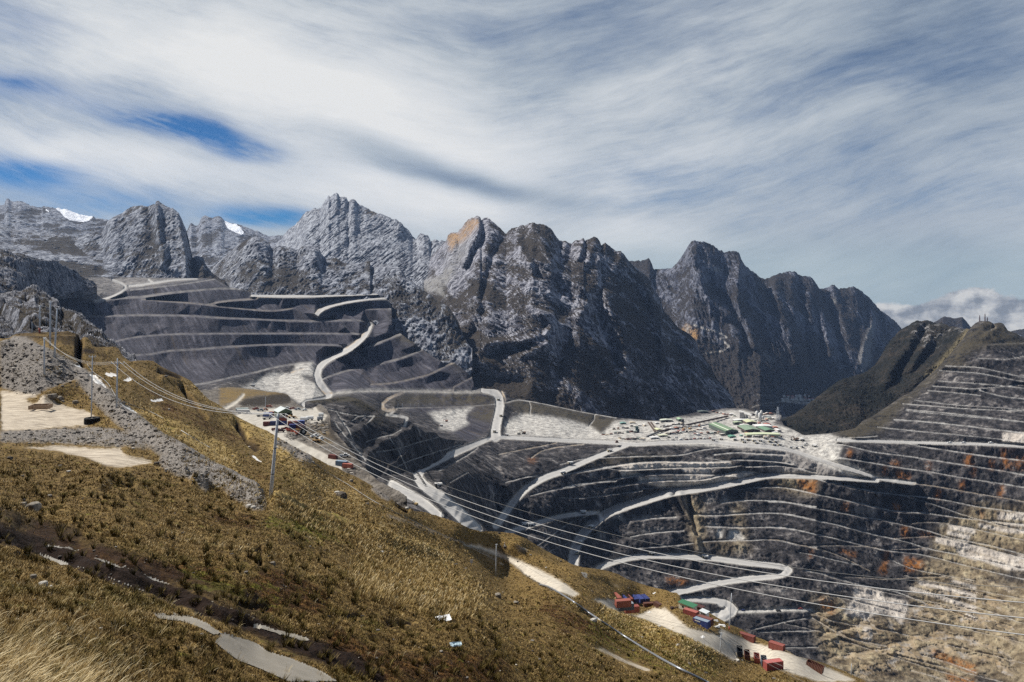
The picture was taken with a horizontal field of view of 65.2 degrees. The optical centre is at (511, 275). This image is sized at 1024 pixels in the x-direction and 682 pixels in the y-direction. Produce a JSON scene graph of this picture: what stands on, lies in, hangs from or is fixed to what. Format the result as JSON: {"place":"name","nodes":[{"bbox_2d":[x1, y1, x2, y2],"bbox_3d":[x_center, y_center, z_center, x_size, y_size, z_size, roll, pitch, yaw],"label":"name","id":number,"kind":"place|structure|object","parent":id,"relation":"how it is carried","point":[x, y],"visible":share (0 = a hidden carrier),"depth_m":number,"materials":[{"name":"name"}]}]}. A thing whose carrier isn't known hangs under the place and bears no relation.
{"place":"outdoors","nodes":[
{"label":"outdoors","id":0,"kind":"place"},
{"bbox_2d":[0,249,96,298],"bbox_3d":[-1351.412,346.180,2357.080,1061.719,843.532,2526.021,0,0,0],"label":"rocky slope","id":1,"kind":"structure","parent":0,"point":[56,279],"depth_m":2315.92,"materials":[{"name":"stone"}]},
{"bbox_2d":[0,198,107,237],"bbox_3d":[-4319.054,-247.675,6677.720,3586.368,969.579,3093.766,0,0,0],"label":"mountain","id":2,"kind":"structure","parent":0,"point":[19,215],"depth_m":7121.72,"materials":[{"name":"grey stone"}]},
{"bbox_2d":[0,223,121,276],"bbox_3d":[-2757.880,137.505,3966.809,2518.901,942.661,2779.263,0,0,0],"label":"mountain","id":3,"kind":"structure","parent":0,"point":[63,249],"depth_m":4044.25,"materials":[{"name":"grey stone"}]},
{"bbox_2d":[0,284,139,360],"bbox_3d":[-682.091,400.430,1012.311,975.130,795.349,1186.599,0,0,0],"label":"rocky slope","id":4,"kind":"structure","parent":0,"point":[19,311],"depth_m":702.78,"materials":[{"name":"stone"}]},
{"bbox_2d":[74,201,228,286],"bbox_3d":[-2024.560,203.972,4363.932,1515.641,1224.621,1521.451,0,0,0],"label":"mountain","id":5,"kind":"structure","parent":0,"point":[151,241],"depth_m":4038.38,"materials":[{"name":"grey stone"}]},
{"bbox_2d":[187,215,282,270],"bbox_3d":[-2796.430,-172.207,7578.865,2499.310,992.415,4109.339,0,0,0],"label":"mountain","id":6,"kind":"structure","parent":0,"point":[213,241],"depth_m":8027.17,"materials":[{"name":"grey stone"}]},
{"bbox_2d":[200,387,406,507],"bbox_3d":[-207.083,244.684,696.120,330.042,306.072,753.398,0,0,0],"label":"yard ground","id":7,"kind":"structure","parent":0,"point":[230,398],"depth_m":541.89,"materials":[{"name":"beige gravel"}]},
{"bbox_2d":[236,409,249,413],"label":"trailer","id":8,"kind":"object","parent":7,"relation":"on","point":[244,410],"visible":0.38,"depth_m":581.06,"materials":[{"name":"paint"}]},
{"bbox_2d":[263,421,271,425],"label":"shipping container","id":9,"kind":"object","parent":7,"relation":"on","point":[266,423],"visible":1,"depth_m":516.00,"materials":[{"name":"metal"}]},
{"bbox_2d":[263,412,272,416],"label":"shipping container","id":10,"kind":"object","parent":7,"relation":"on","point":[267,415],"visible":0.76,"depth_m":566.35,"materials":[{"name":"metal"}]},
{"bbox_2d":[270,421,279,425],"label":"shipping container","id":11,"kind":"object","parent":7,"relation":"on","point":[272,422],"visible":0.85,"depth_m":515.02,"materials":[{"name":"metal"}]},
{"bbox_2d":[274,406,291,416],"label":"shed","id":12,"kind":"structure","parent":7,"relation":"on","point":[280,409],"depth_m":566.16,"materials":[{"name":"paint"}]},
{"bbox_2d":[240,404,360,473],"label":"shipping containers","id":13,"kind":"object","parent":7,"relation":"on","point":[354,468],"visible":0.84,"depth_m":484.22,"materials":[{"name":"metal"}]},
{"bbox_2d":[296,424,305,428],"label":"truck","id":14,"kind":"object","parent":7,"relation":"on","point":[298,427],"visible":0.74,"depth_m":498.07,"materials":[{"name":"paint"}]},
{"bbox_2d":[300,428,306,434],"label":"tyre","id":15,"kind":"object","parent":7,"relation":"on","point":[303,431],"visible":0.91,"depth_m":474.21,"materials":[{"name":"rubber"}]},
{"bbox_2d":[311,437,320,442],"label":"wheel loader","id":16,"kind":"object","parent":7,"relation":"on","point":[316,439],"visible":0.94,"depth_m":448.12,"materials":[{"name":"paint"}]},
{"bbox_2d":[328,454,337,458],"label":"shipping container","id":17,"kind":"object","parent":7,"relation":"on","point":[332,456],"visible":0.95,"depth_m":412.79,"materials":[{"name":"metal"}]},
{"bbox_2d":[335,460,348,466],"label":"shipping container","id":18,"kind":"object","parent":7,"relation":"on","point":[338,462],"visible":0.86,"depth_m":398.62,"materials":[{"name":"metal"}]},
{"bbox_2d":[342,463,352,467],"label":"shipping container","id":19,"kind":"object","parent":7,"relation":"on","point":[347,465],"visible":0.99,"depth_m":395.37,"materials":[{"name":"metal"}]},
{"bbox_2d":[40,364,586,681],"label":"dirt path","id":20,"kind":"structure","parent":0,"point":[252,653],"depth_m":34.15,"materials":[{"name":"grey soil"}]},
{"bbox_2d":[211,236,471,376],"bbox_3d":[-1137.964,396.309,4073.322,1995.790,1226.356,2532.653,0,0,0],"label":"mountain","id":21,"kind":"structure","parent":0,"point":[421,318],"depth_m":3733.75,"materials":[{"name":"grey stone"}]},
{"bbox_2d":[276,193,444,288],"bbox_3d":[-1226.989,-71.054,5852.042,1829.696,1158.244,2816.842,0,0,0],"label":"mountain","id":22,"kind":"structure","parent":0,"point":[342,229],"depth_m":5519.22,"materials":[{"name":"stone"}]},
{"bbox_2d":[305,397,467,476],"bbox_3d":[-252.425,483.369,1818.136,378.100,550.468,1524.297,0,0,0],"label":"pit wall terrain","id":23,"kind":"structure","parent":0,"point":[358,425],"depth_m":1342.10,"materials":[{"name":"grey stone"}]},
{"bbox_2d":[0,331,865,681],"bbox_3d":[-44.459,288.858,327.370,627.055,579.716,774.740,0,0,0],"label":"ground","id":24,"kind":"structure","parent":0,"point":[20,417],"depth_m":131.32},
{"bbox_2d":[24,501,41,511],"bbox_3d":[-35.909,17.360,59.929,0.816,0.634,0.927,0,0,3],"label":"boulder","id":25,"kind":"object","parent":24,"relation":"on","point":[36,506],"visible":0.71,"depth_m":59.74,"materials":[{"name":"stone"}]},
{"bbox_2d":[39,305,40,332],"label":"utility pole","id":26,"kind":"object","parent":24,"relation":"on","point":[39,318],"visible":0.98,"depth_m":301.90,"materials":[{"name":"metal"}]},
{"bbox_2d":[28,403,52,409],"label":"timber frame","id":27,"kind":"object","parent":24,"relation":"on","point":[39,406],"visible":1,"depth_m":211.09,"materials":[{"name":"paint"}]},
{"bbox_2d":[38,580,47,585],"bbox_3d":[-19.615,12.917,33.471,0.335,0.229,0.262,0,0,-43],"label":"boulder","id":28,"kind":"object","parent":24,"relation":"on","point":[45,582],"visible":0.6,"depth_m":33.41,"materials":[{"name":"stone"}]},
{"bbox_2d":[43,337,45,374],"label":"utility pole","id":29,"kind":"object","parent":24,"relation":"on","point":[44,357],"visible":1,"depth_m":239.57,"materials":[{"name":"metal"}]},
{"bbox_2d":[48,301,52,345],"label":"utility pole","id":30,"kind":"object","parent":24,"relation":"on","point":[50,302],"visible":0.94,"depth_m":277.79,"materials":[{"name":"metal"}]},
{"bbox_2d":[47,393,57,399],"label":"boulder","id":31,"kind":"object","parent":24,"relation":"on","point":[53,396],"visible":1,"depth_m":220.99,"materials":[{"name":"stone"}]},
{"bbox_2d":[53,308,58,356],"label":"utility pole","id":32,"kind":"object","parent":24,"relation":"on","point":[54,354],"visible":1,"depth_m":251.71,"materials":[{"name":"metal"}]},
{"bbox_2d":[84,416,99,424],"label":"tyre","id":33,"kind":"object","parent":24,"relation":"on","point":[90,420],"visible":0.88,"depth_m":193.69,"materials":[{"name":"rubber"}]},
{"bbox_2d":[91,355,95,416],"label":"utility pole","id":34,"kind":"object","parent":24,"relation":"on","point":[91,384],"visible":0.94,"depth_m":197.97,"materials":[{"name":"metal"}]},
{"bbox_2d":[111,358,123,408],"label":"utility pole","id":35,"kind":"object","parent":24,"relation":"on","point":[117,363],"visible":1,"depth_m":197.99,"materials":[{"name":"metal"}]},
{"bbox_2d":[269,414,285,499],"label":"utility pole","id":36,"kind":"object","parent":24,"relation":"on","point":[273,462],"visible":0.96,"depth_m":112.67,"materials":[{"name":"metal"}]},
{"bbox_2d":[114,364,238,413],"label":"power cable","id":37,"kind":"object","parent":36,"relation":"attached to","point":[175,401],"visible":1,"depth_m":151.44,"materials":[{"name":"paint"}]},
{"bbox_2d":[119,361,260,413],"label":"power cable","id":38,"kind":"object","parent":36,"relation":"attached to","point":[193,403],"visible":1,"depth_m":147.16,"materials":[{"name":"paint"}]},
{"bbox_2d":[128,365,285,413],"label":"power cable","id":39,"kind":"object","parent":36,"relation":"attached to","point":[214,407],"visible":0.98,"depth_m":135.88,"materials":[{"name":"paint"}]},
{"bbox_2d":[270,414,1023,634],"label":"power cable","id":40,"kind":"object","parent":36,"relation":"attached to","point":[693,579],"visible":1,"depth_m":63.03,"materials":[{"name":"paint"}]},
{"bbox_2d":[281,414,1023,617],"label":"power cable","id":41,"kind":"object","parent":36,"relation":"attached to","point":[691,569],"visible":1,"depth_m":64.56,"materials":[{"name":"paint"}]},
{"bbox_2d":[288,415,1023,602],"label":"power cable","id":42,"kind":"object","parent":36,"relation":"attached to","point":[695,560],"visible":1,"depth_m":65.45,"materials":[{"name":"paint"}]},
{"bbox_2d":[288,419,1023,587],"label":"power cable","id":43,"kind":"object","parent":36,"relation":"attached to","point":[678,548],"visible":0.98,"depth_m":89.82,"materials":[{"name":"paint"}]},
{"bbox_2d":[336,491,347,498],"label":"boulder","id":44,"kind":"object","parent":24,"relation":"on","point":[342,494],"visible":0.69,"depth_m":234.74,"materials":[{"name":"stone"}]},
{"bbox_2d":[0,337,800,681],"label":"rubble","id":45,"kind":"object","parent":24,"relation":"on","point":[140,439],"visible":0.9,"depth_m":175.68,"materials":[{"name":"stone"}]},
{"bbox_2d":[308,458,494,559],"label":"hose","id":46,"kind":"object","parent":24,"relation":"on","point":[394,511],"visible":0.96,"depth_m":276.85,"materials":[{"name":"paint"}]},
{"bbox_2d":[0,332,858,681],"bbox_3d":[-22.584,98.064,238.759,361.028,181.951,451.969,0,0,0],"label":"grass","id":47,"kind":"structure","parent":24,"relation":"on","point":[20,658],"depth_m":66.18,"materials":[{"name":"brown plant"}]},
{"bbox_2d":[435,614,451,620],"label":"plastic scrap","id":48,"kind":"object","parent":24,"relation":"on","point":[448,617],"visible":0.6,"depth_m":68.39,"materials":[{"name":"paint"}]},
{"bbox_2d":[450,642,461,646],"bbox_3d":[-3.765,24.645,53.528,0.800,0.159,0.350,0,12,-15],"label":"plastic scrap","id":49,"kind":"object","parent":24,"relation":"on","point":[456,644],"visible":0.93,"depth_m":53.48,"materials":[{"name":"paint"}]},
{"bbox_2d":[614,592,621,598],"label":"shipping container","id":50,"kind":"object","parent":24,"relation":"on","point":[618,596],"visible":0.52,"depth_m":344.93,"materials":[{"name":"metal"}]},
{"bbox_2d":[539,584,708,681],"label":"pipe","id":51,"kind":"object","parent":24,"relation":"on","point":[657,656],"visible":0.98,"depth_m":191.59,"materials":[{"name":"metal"}]},
{"bbox_2d":[624,604,639,613],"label":"shipping container","id":52,"kind":"object","parent":24,"relation":"on","point":[636,608],"visible":0.55,"depth_m":329.58,"materials":[{"name":"metal"}]},
{"bbox_2d":[632,594,638,603],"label":"shipping container","id":53,"kind":"object","parent":24,"relation":"on","point":[635,599],"visible":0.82,"depth_m":404.57,"materials":[{"name":"metal"}]},
{"bbox_2d":[635,594,644,603],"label":"shipping container","id":54,"kind":"object","parent":24,"relation":"on","point":[641,599],"visible":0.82,"depth_m":409.99,"materials":[{"name":"metal"}]},
{"bbox_2d":[640,594,649,601],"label":"shipping container","id":55,"kind":"object","parent":24,"relation":"on","point":[646,597],"visible":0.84,"depth_m":410.94,"materials":[{"name":"metal"}]},
{"bbox_2d":[643,602,652,607],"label":"shipping container","id":56,"kind":"object","parent":24,"relation":"on","point":[647,604],"visible":0.88,"depth_m":401.76,"materials":[{"name":"metal"}]},
{"bbox_2d":[653,601,661,607],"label":"shipping container","id":57,"kind":"object","parent":24,"relation":"on","point":[657,604],"visible":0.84,"depth_m":386.63,"materials":[{"name":"metal"}]},
{"bbox_2d":[678,599,697,609],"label":"shed","id":58,"kind":"structure","parent":24,"relation":"on","point":[683,603],"depth_m":348.43,"materials":[{"name":"paint"}]},
{"bbox_2d":[683,607,698,616],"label":"shipping container","id":59,"kind":"object","parent":24,"relation":"on","point":[690,612],"visible":0.74,"depth_m":326.85,"materials":[{"name":"metal"}]},
{"bbox_2d":[695,603,704,612],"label":"shed","id":60,"kind":"structure","parent":24,"relation":"on","point":[699,606],"depth_m":362.36,"materials":[{"name":"paint"}]},
{"bbox_2d":[693,616,710,628],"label":"shipping container","id":61,"kind":"object","parent":24,"relation":"on","point":[705,623],"visible":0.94,"depth_m":301.40,"materials":[{"name":"metal"}]},
{"bbox_2d":[699,608,709,616],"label":"hut","id":62,"kind":"object","parent":24,"relation":"on","point":[703,611],"visible":0.57,"depth_m":350.05,"materials":[{"name":"paint"}]},
{"bbox_2d":[697,614,713,626],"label":"shipping container","id":63,"kind":"object","parent":24,"relation":"on","point":[706,617],"visible":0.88,"depth_m":303.20,"materials":[{"name":"metal"}]},
{"bbox_2d":[728,593,732,629],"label":"utility pole","id":64,"kind":"object","parent":24,"relation":"on","point":[730,611],"visible":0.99,"depth_m":348.80,"materials":[{"name":"metal"}]},
{"bbox_2d":[737,645,742,657],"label":"shipping container","id":65,"kind":"object","parent":24,"relation":"on","point":[739,651],"visible":0.99,"depth_m":301.50,"materials":[{"name":"metal"}]},
{"bbox_2d":[744,649,749,660],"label":"shipping container","id":66,"kind":"object","parent":24,"relation":"on","point":[747,655],"visible":0.87,"depth_m":311.87,"materials":[{"name":"metal"}]},
{"bbox_2d":[754,652,759,663],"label":"shipping container","id":67,"kind":"object","parent":24,"relation":"on","point":[756,658],"visible":0.81,"depth_m":309.76,"materials":[{"name":"metal"}]},
{"bbox_2d":[760,655,766,666],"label":"shipping container","id":68,"kind":"object","parent":24,"relation":"on","point":[762,659],"visible":0.59,"depth_m":302.84,"materials":[{"name":"metal"}]},
{"bbox_2d":[763,658,783,670],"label":"shipping container","id":69,"kind":"object","parent":24,"relation":"on","point":[767,664],"visible":0.94,"depth_m":260.97,"materials":[{"name":"metal"}]},
{"bbox_2d":[0,0,1023,330],"label":"sky","id":70,"kind":"structure","parent":0,"point":[874,147],"materials":[{"name":"white"}]},
{"bbox_2d":[58,277,1023,681],"bbox_3d":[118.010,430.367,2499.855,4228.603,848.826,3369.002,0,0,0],"label":"open pit terrain","id":71,"kind":"structure","parent":0,"point":[954,513],"depth_m":2024.42,"materials":[{"name":"grey stone"}]},
{"bbox_2d":[434,482,442,486],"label":"haul truck","id":72,"kind":"object","parent":71,"relation":"on","point":[437,484],"visible":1,"depth_m":1204.76,"materials":[{"name":"paint"}]},
{"bbox_2d":[646,431,660,436],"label":"conveyor","id":73,"kind":"object","parent":71,"relation":"on","point":[657,432],"visible":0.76,"depth_m":2319.43,"materials":[{"name":"metal"}]},
{"bbox_2d":[660,418,672,421],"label":"building","id":74,"kind":"structure","parent":71,"relation":"on","point":[666,420],"depth_m":2533.67,"materials":[{"name":"paint"}]},
{"bbox_2d":[659,423,692,431],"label":"conveyor","id":75,"kind":"object","parent":71,"relation":"on","point":[690,424],"visible":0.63,"depth_m":2403.43,"materials":[{"name":"metal"}]},
{"bbox_2d":[697,410,708,412],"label":"building","id":76,"kind":"structure","parent":71,"relation":"on","point":[701,411],"depth_m":2773.09,"materials":[{"name":"paint"}]},
{"bbox_2d":[693,415,728,424],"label":"conveyor","id":77,"kind":"object","parent":71,"relation":"on","point":[708,420],"visible":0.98,"depth_m":2587.39,"materials":[{"name":"metal"}]},
{"bbox_2d":[709,422,737,434],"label":"building","id":78,"kind":"structure","parent":71,"relation":"on","point":[723,428],"depth_m":2426.50,"materials":[{"name":"paint"}]},
{"bbox_2d":[732,421,742,424],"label":"building","id":79,"kind":"structure","parent":71,"relation":"on","point":[737,422],"depth_m":2544.78,"materials":[{"name":"paint"}]},
{"bbox_2d":[739,412,744,418],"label":"plant tower","id":80,"kind":"structure","parent":71,"relation":"on","point":[741,415],"depth_m":2667.98,"materials":[{"name":"metal"}]},
{"bbox_2d":[739,410,751,418],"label":"conveyor","id":81,"kind":"object","parent":71,"relation":"on","point":[746,413],"visible":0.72,"depth_m":2654.94,"materials":[{"name":"metal"}]},
{"bbox_2d":[737,424,759,431],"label":"building","id":82,"kind":"structure","parent":71,"relation":"on","point":[747,428],"depth_m":2387.94,"materials":[{"name":"paint"}]},
{"bbox_2d":[743,419,756,424],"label":"building","id":83,"kind":"structure","parent":71,"relation":"on","point":[748,421],"depth_m":2507.54,"materials":[{"name":"paint"}]},
{"bbox_2d":[758,412,761,421],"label":"storage silo","id":84,"kind":"object","parent":71,"relation":"on","point":[759,417],"visible":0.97,"depth_m":2561.61,"materials":[{"name":"paint"}]},
{"bbox_2d":[744,432,780,435],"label":"building","id":85,"kind":"structure","parent":71,"relation":"on","point":[763,433],"depth_m":2328.54,"materials":[{"name":"paint"}]},
{"bbox_2d":[752,424,772,427],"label":"building","id":86,"kind":"structure","parent":71,"relation":"on","point":[766,425],"depth_m":2451.38,"materials":[{"name":"paint"}]},
{"bbox_2d":[757,426,774,431],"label":"building","id":87,"kind":"structure","parent":71,"relation":"on","point":[765,429],"depth_m":2389.96,"materials":[{"name":"paint"}]},
{"bbox_2d":[94,278,1023,620],"bbox_3d":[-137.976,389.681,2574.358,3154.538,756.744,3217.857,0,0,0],"label":"haul road","id":88,"kind":"structure","parent":0,"point":[464,518],"depth_m":1916.34,"materials":[{"name":"grey gravel"}]},
{"bbox_2d":[424,216,735,420],"bbox_3d":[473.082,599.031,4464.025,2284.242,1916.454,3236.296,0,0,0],"label":"mountain","id":89,"kind":"structure","parent":0,"point":[543,313],"depth_m":3698.78,"materials":[{"name":"grey stone"}]},
{"bbox_2d":[470,545,851,681],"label":"road","id":90,"kind":"structure","parent":0,"point":[793,663],"depth_m":304.71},
{"bbox_2d":[618,601,633,610],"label":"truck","id":91,"kind":"object","parent":90,"relation":"on","point":[628,608],"visible":0.45,"depth_m":318.59,"materials":[{"name":"paint"}]},
{"bbox_2d":[615,598,630,607],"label":"shipping container","id":92,"kind":"object","parent":91,"relation":"on","point":[623,603],"visible":1,"depth_m":312.72,"materials":[{"name":"metal"}]},
{"bbox_2d":[740,631,755,642],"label":"shipping container","id":93,"kind":"object","parent":90,"relation":"on","point":[751,638],"visible":0.89,"depth_m":362.71,"materials":[{"name":"metal"}]},
{"bbox_2d":[768,640,784,650],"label":"shipping container","id":94,"kind":"object","parent":90,"relation":"on","point":[773,645],"visible":0.93,"depth_m":322.76,"materials":[{"name":"metal"}]},
{"bbox_2d":[806,659,824,674],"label":"shipping container","id":95,"kind":"object","parent":90,"relation":"on","point":[816,666],"visible":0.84,"depth_m":303.32,"materials":[{"name":"metal"}]},
{"bbox_2d":[630,240,900,416],"bbox_3d":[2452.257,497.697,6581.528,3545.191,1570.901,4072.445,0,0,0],"label":"mountain","id":96,"kind":"structure","parent":0,"point":[764,345],"depth_m":6124.92,"materials":[{"name":"grey stone"}]},
{"bbox_2d":[782,320,968,434],"bbox_3d":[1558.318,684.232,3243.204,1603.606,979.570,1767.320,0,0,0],"label":"hill","id":97,"kind":"structure","parent":0,"point":[915,354],"depth_m":2982.92,"materials":[{"name":"grey stone"}]},
{"bbox_2d":[934,316,1023,337],"bbox_3d":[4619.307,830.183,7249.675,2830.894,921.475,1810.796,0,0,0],"label":"mountain","id":98,"kind":"structure","parent":0,"point":[961,322],"depth_m":7177.65,"materials":[{"name":"grey stone"}]},
{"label":"shipping container","id":99,"kind":"object","parent":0,"visible":0},
{"bbox_2d":[279,416,286,420],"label":"shipping container","id":100,"kind":"object","parent":99,"relation":"on","point":[283,419],"visible":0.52,"depth_m":516.49,"materials":[{"name":"metal"}]}
]}

